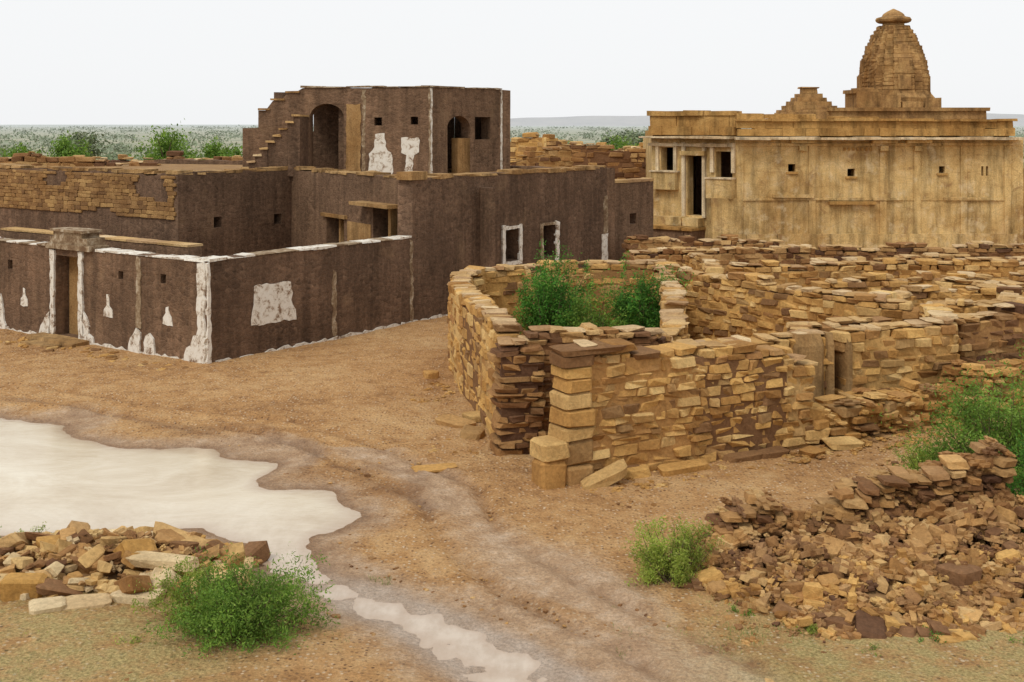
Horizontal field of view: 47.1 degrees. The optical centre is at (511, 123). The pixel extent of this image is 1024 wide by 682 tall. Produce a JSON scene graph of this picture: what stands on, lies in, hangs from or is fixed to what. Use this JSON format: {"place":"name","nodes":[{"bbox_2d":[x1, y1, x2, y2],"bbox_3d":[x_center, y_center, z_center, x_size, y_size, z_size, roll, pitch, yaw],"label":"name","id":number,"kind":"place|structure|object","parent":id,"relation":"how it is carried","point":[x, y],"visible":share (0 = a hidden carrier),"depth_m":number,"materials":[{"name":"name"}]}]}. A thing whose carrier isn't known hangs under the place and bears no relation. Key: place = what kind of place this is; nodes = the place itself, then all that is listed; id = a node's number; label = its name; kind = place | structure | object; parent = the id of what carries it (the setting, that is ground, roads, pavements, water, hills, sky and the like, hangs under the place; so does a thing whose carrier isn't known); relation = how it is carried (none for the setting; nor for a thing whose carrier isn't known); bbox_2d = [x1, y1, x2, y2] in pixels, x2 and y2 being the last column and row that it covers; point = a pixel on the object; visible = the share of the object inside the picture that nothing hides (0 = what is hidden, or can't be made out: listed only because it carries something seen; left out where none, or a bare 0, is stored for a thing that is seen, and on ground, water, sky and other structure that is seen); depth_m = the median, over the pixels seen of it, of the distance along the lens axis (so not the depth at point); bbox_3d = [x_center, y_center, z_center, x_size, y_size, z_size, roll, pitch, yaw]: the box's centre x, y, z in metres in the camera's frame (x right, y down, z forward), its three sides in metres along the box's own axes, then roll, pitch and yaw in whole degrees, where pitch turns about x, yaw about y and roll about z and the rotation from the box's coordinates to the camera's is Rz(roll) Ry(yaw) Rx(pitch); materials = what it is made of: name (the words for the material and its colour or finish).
{"place":"outdoors","nodes":[
{"label":"outdoors","id":0,"kind":"place"},
{"bbox_2d":[0,125,1023,681],"bbox_3d":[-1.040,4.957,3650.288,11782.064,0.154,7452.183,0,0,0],"label":"ground","id":1,"kind":"structure","parent":0,"point":[562,555],"depth_m":14.21,"materials":[{"name":"soil"}]},
{"bbox_2d":[0,140,50,156],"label":"acacia tree","id":2,"kind":"object","parent":1,"relation":"on","point":[23,148],"visible":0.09,"depth_m":56.59,"materials":[{"name":"green plant"}]},
{"bbox_2d":[17,521,51,532],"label":"weed","id":3,"kind":"object","parent":1,"relation":"on","point":[43,526],"visible":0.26,"depth_m":14.23,"materials":[{"name":"yellow plant"}]},
{"bbox_2d":[20,332,89,347],"bbox_3d":[-10.445,4.993,26.648,1.793,0.271,0.861,0,0,36],"label":"door step","id":4,"kind":"object","parent":1,"relation":"on","point":[43,339],"depth_m":26.53,"materials":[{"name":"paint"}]},
{"bbox_2d":[46,129,93,156],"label":"acacia tree","id":5,"kind":"object","parent":1,"relation":"on","point":[64,148],"visible":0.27,"depth_m":54.88,"materials":[{"name":"green plant"}]},
{"bbox_2d":[0,151,160,166],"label":"village ruin","id":6,"kind":"object","parent":1,"relation":"on","point":[34,158],"visible":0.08,"depth_m":42.63,"materials":[{"name":"brown stone"}]},
{"bbox_2d":[51,130,110,156],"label":"acacia tree","id":7,"kind":"object","parent":1,"relation":"on","point":[77,136],"visible":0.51,"depth_m":97.68,"materials":[{"name":"green plant"}]},
{"bbox_2d":[0,167,181,240],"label":"wall","id":8,"kind":"structure","parent":1,"relation":"on","point":[107,220],"depth_m":34.24,"materials":[{"name":"brown paint"}]},
{"bbox_2d":[0,169,176,219],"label":"coursed stone facing","id":9,"kind":"object","parent":8,"relation":"attached to","point":[30,190],"visible":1,"depth_m":34.85,"materials":[{"name":"beige stone"}]},
{"bbox_2d":[75,164,496,174],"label":"roof","id":10,"kind":"structure","parent":8,"relation":"on","point":[194,167],"depth_m":41.75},
{"bbox_2d":[240,114,308,176],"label":"stairs","id":11,"kind":"structure","parent":10,"relation":"on","point":[288,147],"depth_m":35.59,"materials":[{"name":"stone"}]},
{"bbox_2d":[243,128,257,166],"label":"stair parapet","id":12,"kind":"structure","parent":11,"relation":"attached to","point":[250,142],"depth_m":36.63,"materials":[{"name":"brown paint"}]},
{"bbox_2d":[274,92,338,168],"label":"wall","id":13,"kind":"structure","parent":10,"relation":"on","point":[325,135],"depth_m":39.25,"materials":[{"name":"brown paint"}]},
{"bbox_2d":[338,108,343,169],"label":"cross wall","id":14,"kind":"structure","parent":10,"relation":"on","point":[341,144],"depth_m":36.60,"materials":[{"name":"brown paint"}]},
{"bbox_2d":[258,87,432,173],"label":"front wall","id":15,"kind":"structure","parent":10,"relation":"on","point":[397,109],"depth_m":36.20,"materials":[{"name":"brown paint"}]},
{"bbox_2d":[258,85,502,173],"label":"plaster trim","id":16,"kind":"structure","parent":15,"relation":"attached to","point":[381,157],"depth_m":36.22,"materials":[{"name":"white paint"}]},
{"bbox_2d":[310,104,469,128],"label":"arches","id":17,"kind":"structure","parent":15,"relation":"attached to","point":[464,121],"depth_m":36.69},
{"bbox_2d":[377,117,454,167],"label":"wall","id":18,"kind":"structure","parent":10,"relation":"on","point":[451,130],"depth_m":40.86,"materials":[{"name":"brown paint"}]},
{"bbox_2d":[430,88,501,172],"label":"side wall","id":19,"kind":"structure","parent":10,"relation":"on","point":[484,105],"depth_m":37.47,"materials":[{"name":"brown paint"}]},
{"bbox_2d":[455,90,509,168],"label":"end wall","id":20,"kind":"structure","parent":10,"relation":"on","point":[506,129],"depth_m":38.63,"materials":[{"name":"brown paint"}]},
{"bbox_2d":[1,230,201,256],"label":"courtyard partition","id":21,"kind":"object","parent":1,"relation":"on","point":[163,249],"visible":0.06,"depth_m":28.82,"materials":[{"name":"brown paint"}]},
{"bbox_2d":[0,227,202,246],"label":"partition coping","id":22,"kind":"object","parent":21,"relation":"on","point":[131,239],"visible":0.74,"depth_m":29.02,"materials":[{"name":"stone"}]},
{"bbox_2d":[0,238,213,358],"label":"front wall","id":23,"kind":"structure","parent":1,"relation":"on","point":[171,284],"depth_m":26.08,"materials":[{"name":"brown paint"}]},
{"bbox_2d":[69,256,77,334],"bbox_3d":[-10.032,4.001,27.303,0.809,1.910,0.050,0,0,35],"label":"door","id":24,"kind":"structure","parent":23,"relation":"attached to","point":[73,299],"depth_m":27.42,"materials":[{"name":"wood"}]},
{"bbox_2d":[45,227,108,251],"bbox_3d":[-10.019,2.649,27.064,1.707,0.468,0.533,0,0,36],"label":"door pediment","id":25,"kind":"structure","parent":23,"relation":"on","point":[79,239],"depth_m":26.81,"materials":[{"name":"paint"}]},
{"bbox_2d":[0,163,607,363],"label":"lime plaster trim","id":26,"kind":"structure","parent":23,"relation":"attached to","point":[273,303],"depth_m":26.63,"materials":[{"name":"white paint"}]},
{"bbox_2d":[112,634,157,644],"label":"weed","id":27,"kind":"object","parent":1,"relation":"on","point":[134,638],"visible":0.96,"depth_m":11.19,"materials":[{"name":"green plant"}]},
{"bbox_2d":[0,520,270,614],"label":"rubble heap","id":28,"kind":"object","parent":1,"relation":"on","point":[74,559],"visible":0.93,"depth_m":12.68,"materials":[{"name":"stone"}]},
{"bbox_2d":[62,151,242,164],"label":"village ruin","id":29,"kind":"object","parent":1,"relation":"on","point":[123,158],"visible":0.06,"depth_m":47.55,"materials":[{"name":"brown stone"}]},
{"bbox_2d":[128,123,202,160],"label":"acacia tree","id":30,"kind":"object","parent":1,"relation":"on","point":[163,147],"visible":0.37,"depth_m":51.45,"materials":[{"name":"green plant"}]},
{"bbox_2d":[129,555,241,636],"bbox_3d":[-3.121,4.675,11.728,1.305,0.751,0.931,0,0,-21],"label":"shrub","id":31,"kind":"object","parent":1,"relation":"on","point":[169,588],"visible":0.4,"depth_m":11.71,"materials":[{"name":"green plant"}]},
{"bbox_2d":[191,135,242,159],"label":"acacia tree","id":32,"kind":"object","parent":1,"relation":"on","point":[212,149],"visible":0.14,"depth_m":52.87,"materials":[{"name":"green plant"}]},
{"bbox_2d":[154,159,291,211],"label":"wall","id":33,"kind":"structure","parent":1,"relation":"on","point":[192,161],"depth_m":45.38,"materials":[{"name":"brown stone"}]},
{"bbox_2d":[177,170,290,256],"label":"wall","id":34,"kind":"structure","parent":1,"relation":"on","point":[226,214],"depth_m":33.99,"materials":[{"name":"brown paint"}]},
{"bbox_2d":[137,542,341,660],"bbox_3d":[-2.623,4.540,11.409,1.897,1.021,1.391,0,0,0],"label":"shrub","id":35,"kind":"object","parent":1,"relation":"on","point":[221,615],"visible":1,"depth_m":11.25,"materials":[{"name":"green plant"}]},
{"bbox_2d":[0,418,546,681],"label":"muddy puddle","id":36,"kind":"object","parent":1,"relation":"on","point":[55,477],"visible":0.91,"depth_m":15.49,"materials":[{"name":"liquid"}]},
{"bbox_2d":[205,237,412,361],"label":"courtyard side wall","id":37,"kind":"structure","parent":1,"relation":"on","point":[373,284],"depth_m":26.60,"materials":[{"name":"brown paint"}]},
{"bbox_2d":[291,169,397,246],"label":"courtyard back wall","id":38,"kind":"structure","parent":1,"relation":"on","point":[314,195],"depth_m":33.58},
{"bbox_2d":[320,171,426,241],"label":"lintels","id":39,"kind":"object","parent":38,"relation":"on","point":[358,231],"visible":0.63,"depth_m":31.11,"materials":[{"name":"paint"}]},
{"bbox_2d":[14,359,954,681],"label":"scattered pebbles","id":40,"kind":"object","parent":1,"relation":"on","point":[726,617],"visible":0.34,"depth_m":13.11,"materials":[{"name":"stone"}]},
{"bbox_2d":[480,187,494,266],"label":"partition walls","id":41,"kind":"structure","parent":1,"relation":"on","point":[487,226],"depth_m":31.28,"materials":[{"name":"brown paint"}]},
{"bbox_2d":[0,336,994,494],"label":"fallen stones","id":42,"kind":"object","parent":1,"relation":"on","point":[606,476],"visible":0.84,"depth_m":17.53,"materials":[{"name":"brown stone"}]},
{"bbox_2d":[398,167,606,319],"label":"side wall","id":43,"kind":"structure","parent":1,"relation":"on","point":[439,221],"depth_m":32.11,"materials":[{"name":"brown paint"}]},
{"bbox_2d":[4,574,1003,681],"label":"grass","id":44,"kind":"structure","parent":1,"relation":"on","point":[613,624],"depth_m":11.46,"materials":[{"name":"green plant"}]},
{"bbox_2d":[0,125,1023,167],"bbox_3d":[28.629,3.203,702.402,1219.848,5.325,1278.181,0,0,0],"label":"distant scrub","id":45,"kind":"object","parent":1,"relation":"on","point":[120,149],"visible":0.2,"depth_m":368.91,"materials":[{"name":"green plant"}]},
{"bbox_2d":[511,236,603,334],"bbox_3d":[0.986,3.717,25.253,1.949,2.667,1.996,0,0,-33],"label":"shrub","id":46,"kind":"object","parent":1,"relation":"on","point":[547,307],"visible":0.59,"depth_m":25.04,"materials":[{"name":"green plant"}]},
{"bbox_2d":[510,166,614,259],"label":"end wall","id":47,"kind":"structure","parent":1,"relation":"on","point":[611,207],"depth_m":36.87,"materials":[{"name":"brown paint"}]},
{"bbox_2d":[447,259,689,455],"bbox_3d":[1.207,4.076,22.788,5.121,2.056,10.741,0,0,0],"label":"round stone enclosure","id":48,"kind":"object","parent":1,"relation":"on","point":[499,366],"visible":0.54,"depth_m":19.32,"materials":[{"name":"brown stone"}]},
{"bbox_2d":[510,132,642,161],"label":"village ruin","id":49,"kind":"object","parent":1,"relation":"on","point":[518,145],"visible":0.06,"depth_m":54.33,"materials":[{"name":"stone"}]},
{"bbox_2d":[530,341,626,489],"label":"end pier","id":50,"kind":"structure","parent":1,"relation":"on","point":[561,452],"depth_m":16.12,"materials":[{"name":"stone"}]},
{"bbox_2d":[510,142,667,178],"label":"village ruin","id":51,"kind":"object","parent":1,"relation":"on","point":[629,163],"visible":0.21,"depth_m":49.78,"materials":[{"name":"brown stone"}]},
{"bbox_2d":[562,270,633,326],"bbox_3d":[1.775,4.027,24.402,1.845,2.047,1.166,0,0,0],"label":"shrub","id":52,"kind":"object","parent":1,"relation":"on","point":[580,310],"visible":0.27,"depth_m":24.45,"materials":[{"name":"green plant"}]},
{"bbox_2d":[595,132,638,149],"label":"acacia tree","id":53,"kind":"object","parent":1,"relation":"on","point":[605,139],"visible":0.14,"depth_m":101.78,"materials":[{"name":"green plant"}]},
{"bbox_2d":[606,130,639,149],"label":"acacia tree","id":54,"kind":"object","parent":1,"relation":"on","point":[620,142],"visible":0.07,"depth_m":59.54,"materials":[{"name":"green plant"}]},
{"bbox_2d":[611,129,647,144],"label":"acacia tree","id":55,"kind":"object","parent":1,"relation":"on","point":[630,133],"visible":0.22,"depth_m":124.51,"materials":[{"name":"green plant"}]},
{"bbox_2d":[615,181,652,259],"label":"wall","id":56,"kind":"structure","parent":1,"relation":"on","point":[633,208],"depth_m":38.72,"materials":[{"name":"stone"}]},
{"bbox_2d":[615,177,653,182],"bbox_3d":[3.708,1.873,38.739,2.553,0.119,0.487,0,0,-45],"label":"wall coping","id":57,"kind":"object","parent":56,"relation":"on","point":[631,180],"depth_m":38.75,"materials":[{"name":"beige stone"}]},
{"bbox_2d":[593,239,695,327],"bbox_3d":[2.770,3.759,24.830,2.310,2.581,1.446,0,0,0],"label":"shrub","id":58,"kind":"object","parent":1,"relation":"on","point":[640,313],"visible":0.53,"depth_m":24.72,"materials":[{"name":"green plant"}]},
{"bbox_2d":[619,511,728,587],"bbox_3d":[1.758,4.622,12.708,1.199,0.857,0.757,0,0,0],"label":"shrub","id":59,"kind":"object","parent":1,"relation":"on","point":[678,564],"visible":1,"depth_m":12.68,"materials":[{"name":"green plant"}]},
{"bbox_2d":[573,338,817,472],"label":"coursed wall","id":60,"kind":"structure","parent":1,"relation":"on","point":[654,406],"depth_m":17.09,"materials":[{"name":"stone"}]},
{"bbox_2d":[622,234,783,255],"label":"village wall","id":61,"kind":"structure","parent":1,"relation":"on","point":[639,242],"depth_m":37.15,"materials":[{"name":"brown stone"}]},
{"bbox_2d":[681,250,724,281],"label":"dry stone wall","id":62,"kind":"structure","parent":1,"relation":"on","point":[697,261],"depth_m":31.29,"materials":[{"name":"beige stone"}]},
{"bbox_2d":[726,602,755,617],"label":"weed","id":63,"kind":"object","parent":1,"relation":"on","point":[733,607],"visible":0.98,"depth_m":11.89,"materials":[{"name":"green plant"}]},
{"bbox_2d":[671,329,833,394],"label":"stone wall","id":64,"kind":"structure","parent":1,"relation":"on","point":[781,338],"depth_m":19.35,"materials":[{"name":"stone"}]},
{"bbox_2d":[657,262,867,339],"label":"dry stone wall","id":65,"kind":"structure","parent":1,"relation":"on","point":[746,304],"depth_m":25.13,"materials":[{"name":"brown stone"}]},
{"bbox_2d":[789,624,817,634],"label":"weed","id":66,"kind":"object","parent":1,"relation":"on","point":[811,628],"visible":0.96,"depth_m":11.50,"materials":[{"name":"green plant"}]},
{"bbox_2d":[788,331,852,402],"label":"door jambs","id":67,"kind":"structure","parent":1,"relation":"on","point":[810,346],"depth_m":19.47,"materials":[{"name":"stone"}]},
{"bbox_2d":[625,241,1023,273],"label":"dry stone wall","id":68,"kind":"structure","parent":1,"relation":"on","point":[802,254],"depth_m":33.21,"materials":[{"name":"brown stone"}]},
{"bbox_2d":[639,9,1023,249],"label":"sandstone temple","id":69,"kind":"structure","parent":1,"relation":"on","point":[892,151],"depth_m":43.00,"materials":[{"name":"stone"}]},
{"bbox_2d":[785,316,891,331],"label":"return wall","id":70,"kind":"structure","parent":1,"relation":"on","point":[831,324],"depth_m":21.48,"materials":[{"name":"brown stone"}]},
{"bbox_2d":[678,436,1023,652],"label":"tumbled stone wall","id":71,"kind":"structure","parent":1,"relation":"on","point":[880,551],"depth_m":12.61,"materials":[{"name":"brown stone"}]},
{"bbox_2d":[860,643,880,656],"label":"weed","id":72,"kind":"object","parent":1,"relation":"on","point":[872,649],"visible":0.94,"depth_m":11.03,"materials":[{"name":"green plant"}]},
{"bbox_2d":[725,257,1023,286],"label":"dry stone wall","id":73,"kind":"structure","parent":1,"relation":"on","point":[824,270],"depth_m":29.00,"materials":[{"name":"brown stone"}]},
{"bbox_2d":[829,316,958,394],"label":"stone wall","id":74,"kind":"structure","parent":1,"relation":"on","point":[889,355],"depth_m":20.01,"materials":[{"name":"stone"}]},
{"bbox_2d":[888,434,938,470],"bbox_3d":[5.793,4.672,16.277,1.034,0.756,0.882,0,0,0],"label":"shrub","id":75,"kind":"object","parent":1,"relation":"on","point":[914,462],"visible":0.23,"depth_m":16.34,"materials":[{"name":"green plant"}]},
{"bbox_2d":[805,358,1023,447],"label":"sandstone ruin wall","id":76,"kind":"structure","parent":1,"relation":"on","point":[849,413],"depth_m":18.98,"materials":[{"name":"stone"}]},
{"bbox_2d":[810,270,1023,291],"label":"dry stone wall","id":77,"kind":"structure","parent":1,"relation":"on","point":[868,281],"depth_m":26.14,"materials":[{"name":"brown stone"}]},
{"bbox_2d":[810,252,1023,265],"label":"dry stone wall","id":78,"kind":"structure","parent":1,"relation":"on","point":[940,257],"depth_m":31.05,"materials":[{"name":"beige stone"}]},
{"bbox_2d":[917,624,945,643],"bbox_3d":[3.975,4.946,11.308,0.378,0.208,0.303,0,0,0],"label":"weed","id":79,"kind":"object","parent":1,"relation":"on","point":[921,640],"visible":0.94,"depth_m":11.22,"materials":[{"name":"green plant"}]},
{"bbox_2d":[853,293,1014,322],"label":"dry stone wall","id":80,"kind":"structure","parent":1,"relation":"on","point":[872,305],"depth_m":22.16,"materials":[{"name":"brown stone"}]},
{"bbox_2d":[919,303,961,359],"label":"return wall","id":81,"kind":"structure","parent":1,"relation":"on","point":[935,310],"depth_m":21.23,"materials":[{"name":"stone"}]},
{"bbox_2d":[868,283,1023,307],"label":"dry stone wall","id":82,"kind":"structure","parent":1,"relation":"on","point":[917,294],"depth_m":24.08,"materials":[{"name":"brown stone"}]},
{"bbox_2d":[872,351,1023,492],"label":"shrub","id":83,"kind":"object","parent":1,"relation":"on","point":[981,426],"visible":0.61,"depth_m":16.03,"materials":[{"name":"green plant"}]},
{"bbox_2d":[931,276,1023,299],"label":"dry stone wall","id":84,"kind":"structure","parent":1,"relation":"on","point":[1009,293],"depth_m":25.19,"materials":[{"name":"brown stone"}]},
{"bbox_2d":[954,297,1023,362],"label":"dry stone wall","id":85,"kind":"structure","parent":1,"relation":"on","point":[999,335],"depth_m":21.34,"materials":[{"name":"brown stone"}]},
{"bbox_2d":[996,338,1023,419],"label":"shrub","id":86,"kind":"object","parent":1,"relation":"on","point":[1014,378],"visible":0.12,"depth_m":17.20,"materials":[{"name":"green plant"}]},
{"bbox_2d":[999,416,1023,543],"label":"shrub","id":87,"kind":"object","parent":1,"relation":"on","point":[1020,487],"visible":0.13,"depth_m":13.82,"materials":[{"name":"green plant"}]},
{"bbox_2d":[1007,635,1023,643],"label":"weed","id":88,"kind":"object","parent":1,"relation":"on","point":[1011,639],"visible":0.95,"depth_m":11.20,"materials":[{"name":"green plant"}]},
{"bbox_2d":[1023,168,1023,242],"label":"village wall","id":89,"kind":"structure","parent":1,"relation":"on","point":[1023,207],"depth_m":43.78,"materials":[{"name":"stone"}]},
{"bbox_2d":[0,0,1023,124],"label":"sky","id":90,"kind":"structure","parent":0,"point":[63,62],"materials":[{"name":"white"}]},
{"bbox_2d":[256,113,1023,125],"bbox_3d":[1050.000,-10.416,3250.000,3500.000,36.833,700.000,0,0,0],"label":"hills","id":91,"kind":"structure","parent":0,"point":[596,121],"depth_m":3014.58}
]}

